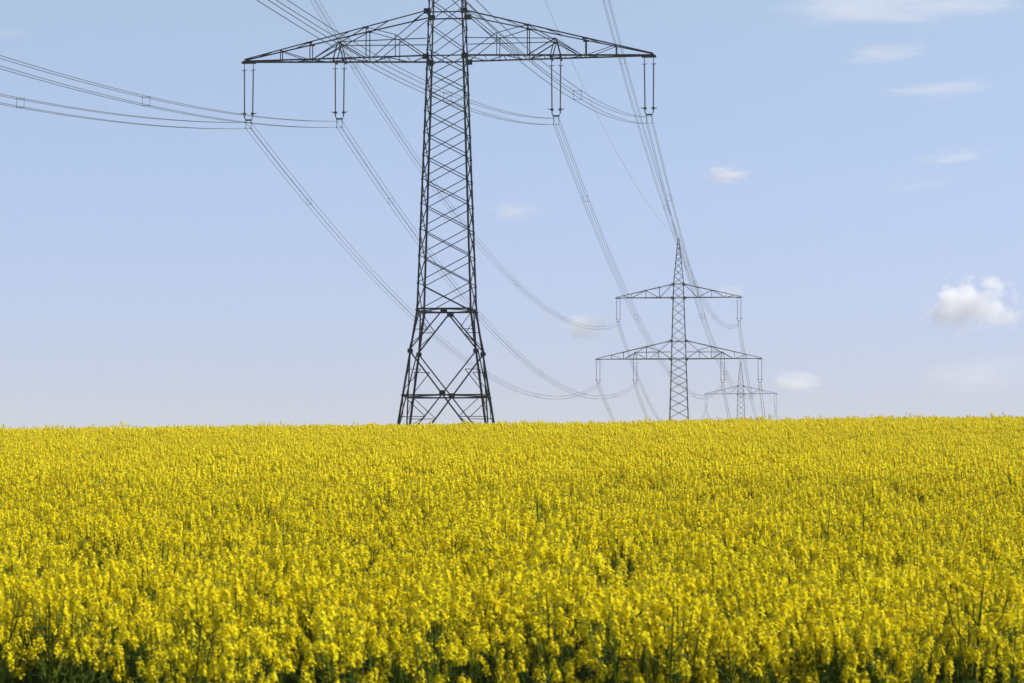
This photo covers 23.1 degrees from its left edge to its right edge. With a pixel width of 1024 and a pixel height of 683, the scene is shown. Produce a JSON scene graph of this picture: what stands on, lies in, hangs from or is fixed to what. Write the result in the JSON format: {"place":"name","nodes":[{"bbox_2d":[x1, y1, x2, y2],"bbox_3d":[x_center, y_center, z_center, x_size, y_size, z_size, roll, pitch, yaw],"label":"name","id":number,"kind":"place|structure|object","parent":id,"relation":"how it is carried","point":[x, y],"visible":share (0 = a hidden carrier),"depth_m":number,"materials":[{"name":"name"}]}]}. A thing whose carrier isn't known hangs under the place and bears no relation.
{"place":"outdoors","nodes":[
{"label":"outdoors","id":0,"kind":"place"},
{"bbox_2d":[0,0,1023,429],"label":"sky","id":1,"kind":"structure","parent":0,"point":[851,172],"materials":[{"name":"blue"}]},
{"bbox_3d":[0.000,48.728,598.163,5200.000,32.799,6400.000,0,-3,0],"label":"ground","id":2,"kind":"structure","parent":0,"visible":0},
{"bbox_2d":[241,0,655,425],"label":"lattice pylon","id":3,"kind":"object","parent":2,"relation":"on","point":[428,11],"visible":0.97,"depth_m":181.99,"materials":[{"name":"grey metal"}]},
{"bbox_2d":[0,94,250,128],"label":"conductor bundle","id":4,"kind":"object","parent":3,"relation":"attached to","point":[116,114],"visible":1,"depth_m":148.55,"materials":[{"name":"metal"}]},
{"bbox_2d":[0,55,338,127],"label":"conductor bundle","id":5,"kind":"object","parent":3,"relation":"attached to","point":[146,105],"visible":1,"depth_m":130.94,"materials":[{"name":"metal"}]},
{"bbox_2d":[257,0,558,124],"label":"conductor bundle","id":6,"kind":"object","parent":3,"relation":"attached to","point":[393,64],"visible":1,"depth_m":111.11,"materials":[{"name":"metal"}]},
{"bbox_2d":[246,123,598,398],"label":"conductor bundle","id":7,"kind":"object","parent":3,"relation":"attached to","point":[371,268],"visible":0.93,"depth_m":224.93,"materials":[{"name":"metal"}]},
{"bbox_2d":[310,0,618,328],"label":"conductor bundle","id":8,"kind":"object","parent":3,"relation":"hanging from","point":[430,175],"visible":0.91,"depth_m":235.94,"materials":[{"name":"metal"}]},
{"bbox_2d":[337,122,634,398],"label":"conductor bundle","id":9,"kind":"object","parent":3,"relation":"attached to","point":[446,271],"visible":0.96,"depth_m":226.28,"materials":[{"name":"metal"}]},
{"bbox_2d":[452,0,643,123],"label":"conductor bundle","id":10,"kind":"object","parent":3,"relation":"attached to","point":[490,25],"visible":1,"depth_m":111.09,"materials":[{"name":"metal"}]},
{"bbox_2d":[545,1,673,233],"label":"earth wire","id":11,"kind":"object","parent":3,"relation":"attached to","point":[594,109],"visible":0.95,"depth_m":297.43,"materials":[{"name":"metal"}]},
{"bbox_2d":[554,119,722,398],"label":"conductor bundle","id":12,"kind":"object","parent":3,"relation":"hanging from","point":[615,264],"visible":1,"depth_m":224.19,"materials":[{"name":"metal"}]},
{"bbox_2d":[603,0,739,328],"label":"conductor bundle","id":13,"kind":"object","parent":3,"relation":"hanging from","point":[652,155],"visible":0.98,"depth_m":229.00,"materials":[{"name":"metal"}]},
{"bbox_2d":[647,118,760,398],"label":"conductor bundle","id":14,"kind":"object","parent":3,"relation":"hanging from","point":[690,267],"visible":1,"depth_m":226.44,"materials":[{"name":"metal"}]},
{"bbox_2d":[0,412,1023,682],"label":"rapeseed crop","id":15,"kind":"object","parent":2,"relation":"on","point":[884,548],"visible":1,"depth_m":19.67,"materials":[{"name":"yellow plant"}]},
{"bbox_2d":[595,237,761,418],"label":"lattice pylon","id":16,"kind":"object","parent":2,"relation":"on","point":[671,359],"visible":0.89,"depth_m":455.54,"materials":[{"name":"grey metal"}]},
{"bbox_2d":[598,384,615,421],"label":"conductor bundle","id":17,"kind":"object","parent":16,"relation":"attached to","point":[606,406],"visible":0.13,"depth_m":474.80,"materials":[{"name":"metal"}]},
{"bbox_2d":[635,384,649,420],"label":"conductor bundle","id":18,"kind":"object","parent":16,"relation":"attached to","point":[641,401],"visible":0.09,"depth_m":469.21,"materials":[{"name":"metal"}]},
{"bbox_2d":[617,323,705,419],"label":"conductor bundle","id":19,"kind":"object","parent":16,"relation":"attached to","point":[638,375],"visible":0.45,"depth_m":499.12,"materials":[{"name":"metal"}]},
{"bbox_2d":[738,323,775,418],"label":"conductor bundle","id":20,"kind":"object","parent":16,"relation":"hanging from","point":[747,370],"visible":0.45,"depth_m":493.02,"materials":[{"name":"metal"}]},
{"bbox_2d":[705,359,776,419],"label":"lattice pylon","id":21,"kind":"object","parent":2,"relation":"on","point":[747,393],"visible":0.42,"depth_m":794.43,"materials":[{"name":"grey metal"}]}
]}

